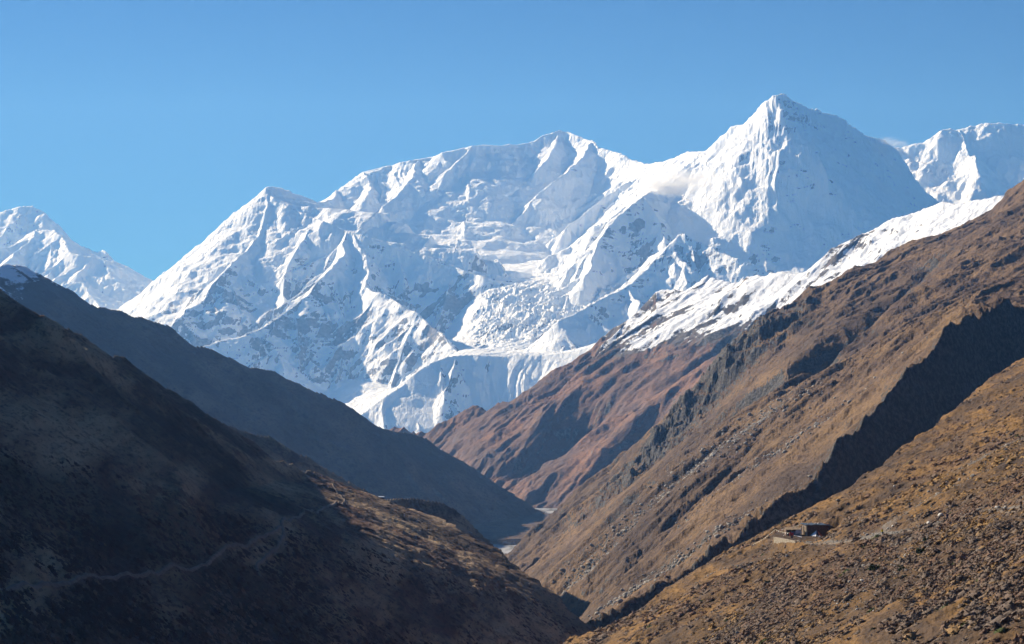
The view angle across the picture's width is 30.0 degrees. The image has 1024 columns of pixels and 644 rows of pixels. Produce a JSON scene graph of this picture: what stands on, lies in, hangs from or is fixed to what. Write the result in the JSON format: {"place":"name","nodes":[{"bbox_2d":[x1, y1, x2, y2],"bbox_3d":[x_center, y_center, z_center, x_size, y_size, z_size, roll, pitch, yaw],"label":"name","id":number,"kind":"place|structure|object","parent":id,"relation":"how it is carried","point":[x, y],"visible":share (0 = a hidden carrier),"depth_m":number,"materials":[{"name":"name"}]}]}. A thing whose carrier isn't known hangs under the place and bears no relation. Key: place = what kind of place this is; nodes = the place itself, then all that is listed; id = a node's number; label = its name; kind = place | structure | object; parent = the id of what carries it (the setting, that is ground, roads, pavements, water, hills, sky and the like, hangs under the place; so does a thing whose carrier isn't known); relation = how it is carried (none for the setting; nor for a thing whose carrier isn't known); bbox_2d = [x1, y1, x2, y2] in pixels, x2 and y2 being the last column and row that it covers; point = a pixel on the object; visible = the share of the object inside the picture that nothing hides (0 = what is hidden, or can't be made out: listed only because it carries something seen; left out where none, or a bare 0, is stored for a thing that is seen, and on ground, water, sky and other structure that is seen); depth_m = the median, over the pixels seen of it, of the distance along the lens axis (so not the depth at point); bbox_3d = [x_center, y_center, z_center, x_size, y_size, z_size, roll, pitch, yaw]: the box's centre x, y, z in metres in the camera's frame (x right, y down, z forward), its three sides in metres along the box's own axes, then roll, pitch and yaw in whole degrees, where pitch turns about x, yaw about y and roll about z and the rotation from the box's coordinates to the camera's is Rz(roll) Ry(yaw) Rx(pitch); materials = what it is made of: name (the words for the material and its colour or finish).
{"place":"outdoors","nodes":[
{"label":"outdoors","id":0,"kind":"place"},
{"bbox_2d":[0,206,152,309],"bbox_3d":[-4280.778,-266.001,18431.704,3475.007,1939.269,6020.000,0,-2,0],"label":"snow peak","id":1,"kind":"structure","parent":0,"point":[34,239],"depth_m":17776.32,"materials":[{"name":"white snow"}]},
{"bbox_2d":[0,501,339,590],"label":"path","id":2,"kind":"structure","parent":0,"point":[162,571],"depth_m":626.53,"materials":[{"name":"brown soil"}]},
{"bbox_2d":[255,524,285,577],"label":"path","id":3,"kind":"structure","parent":0,"point":[266,555],"depth_m":716.78,"materials":[{"name":"soil"}]},
{"bbox_2d":[0,264,550,544],"bbox_3d":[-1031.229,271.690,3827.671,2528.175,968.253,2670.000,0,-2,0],"label":"shaded ridge","id":4,"kind":"structure","parent":0,"point":[343,440],"depth_m":3516.66,"materials":[{"name":"grey stone"}]},
{"bbox_2d":[0,289,595,643],"bbox_3d":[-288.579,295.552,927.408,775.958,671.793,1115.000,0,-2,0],"label":"hill","id":5,"kind":"structure","parent":0,"point":[72,397],"depth_m":739.62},
{"bbox_2d":[0,447,582,643],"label":"tussocks","id":6,"kind":"object","parent":5,"relation":"on","point":[135,625],"visible":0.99,"depth_m":622.24,"materials":[{"name":"brown plant"}]},
{"bbox_2d":[228,426,368,492],"bbox_3d":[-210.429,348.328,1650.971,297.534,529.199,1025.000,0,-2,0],"label":"dark spur","id":7,"kind":"structure","parent":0,"point":[274,449],"depth_m":1584.29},
{"bbox_2d":[319,478,345,504],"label":"path","id":8,"kind":"structure","parent":0,"point":[336,491],"depth_m":1039.43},
{"bbox_2d":[387,498,492,545],"bbox_3d":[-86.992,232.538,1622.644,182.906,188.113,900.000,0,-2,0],"label":"hillside","id":9,"kind":"structure","parent":0,"point":[450,515],"depth_m":1479.84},
{"bbox_2d":[0,0,1023,280],"label":"sky","id":10,"kind":"structure","parent":0,"point":[139,128],"materials":[{"name":"blue"}]},
{"bbox_2d":[493,508,556,553],"bbox_3d":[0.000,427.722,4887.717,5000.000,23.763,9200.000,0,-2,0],"label":"valley floor","id":11,"kind":"structure","parent":0,"point":[506,549],"depth_m":3247.15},
{"bbox_2d":[118,94,940,433],"bbox_3d":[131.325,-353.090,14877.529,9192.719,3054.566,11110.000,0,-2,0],"label":"snow mountain","id":12,"kind":"structure","parent":0,"point":[424,294],"depth_m":13720.71,"materials":[{"name":"white snow"}]},
{"bbox_2d":[389,195,1003,508],"bbox_3d":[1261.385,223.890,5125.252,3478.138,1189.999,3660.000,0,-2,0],"label":"snowy brown mountain","id":13,"kind":"structure","parent":0,"point":[555,438],"depth_m":4937.72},
{"bbox_2d":[504,180,1023,627],"bbox_3d":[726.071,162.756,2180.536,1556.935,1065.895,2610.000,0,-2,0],"label":"brown hillside","id":14,"kind":"structure","parent":0,"point":[960,288],"depth_m":1630.39,"materials":[{"name":"brown stone"}]},
{"bbox_2d":[553,316,924,620],"bbox_3d":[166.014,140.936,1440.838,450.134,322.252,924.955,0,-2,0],"label":"scree","id":15,"kind":"structure","parent":14,"relation":"on","point":[637,586],"depth_m":1605.65,"materials":[{"name":"stone"}]},
{"bbox_2d":[563,358,1023,643],"bbox_3d":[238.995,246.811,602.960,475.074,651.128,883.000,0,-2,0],"label":"hillside","id":16,"kind":"structure","parent":0,"point":[935,620],"depth_m":425.15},
{"bbox_2d":[773,537,798,543],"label":"retaining wall","id":17,"kind":"structure","parent":16,"relation":"on","point":[777,540],"depth_m":462.87,"materials":[{"name":"stone"}]},
{"bbox_2d":[784,527,801,535],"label":"lean to","id":18,"kind":"object","parent":16,"relation":"on","point":[796,530],"visible":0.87,"depth_m":475.01,"materials":[{"name":"beige stone"}]},
{"bbox_2d":[566,363,1023,643],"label":"scrub","id":19,"kind":"object","parent":16,"relation":"on","point":[980,587],"visible":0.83,"depth_m":327.72,"materials":[{"name":"brown plant"}]},
{"bbox_2d":[800,523,829,535],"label":"stone hut","id":20,"kind":"object","parent":16,"relation":"on","point":[808,529],"visible":0.93,"depth_m":474.69,"materials":[{"name":"brown stone"}]},
{"bbox_2d":[810,530,821,535],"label":"tent","id":21,"kind":"object","parent":16,"relation":"on","point":[815,533],"visible":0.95,"depth_m":473.16,"materials":[{"name":"white fabric"}]},
{"bbox_2d":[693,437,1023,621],"bbox_3d":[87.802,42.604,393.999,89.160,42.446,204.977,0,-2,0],"label":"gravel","id":22,"kind":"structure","parent":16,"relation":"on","point":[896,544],"depth_m":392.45,"materials":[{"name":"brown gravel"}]},
{"bbox_2d":[866,564,879,570],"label":"bush","id":23,"kind":"object","parent":16,"relation":"on","point":[871,567],"visible":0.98,"depth_m":325.84,"materials":[{"name":"green plant"}]},
{"bbox_2d":[916,548,924,553],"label":"bush","id":24,"kind":"object","parent":16,"relation":"on","point":[918,550],"visible":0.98,"depth_m":318.85,"materials":[{"name":"green plant"}]},
{"bbox_2d":[807,510,1014,543],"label":"path","id":25,"kind":"structure","parent":0,"point":[1001,511],"depth_m":395.61,"materials":[{"name":"soil"}]},
{"bbox_2d":[895,123,1023,203],"bbox_3d":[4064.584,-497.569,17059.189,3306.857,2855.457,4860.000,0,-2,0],"label":"mountain","id":26,"kind":"structure","parent":0,"point":[972,163],"depth_m":17711.84,"materials":[{"name":"white snow"}]}
]}

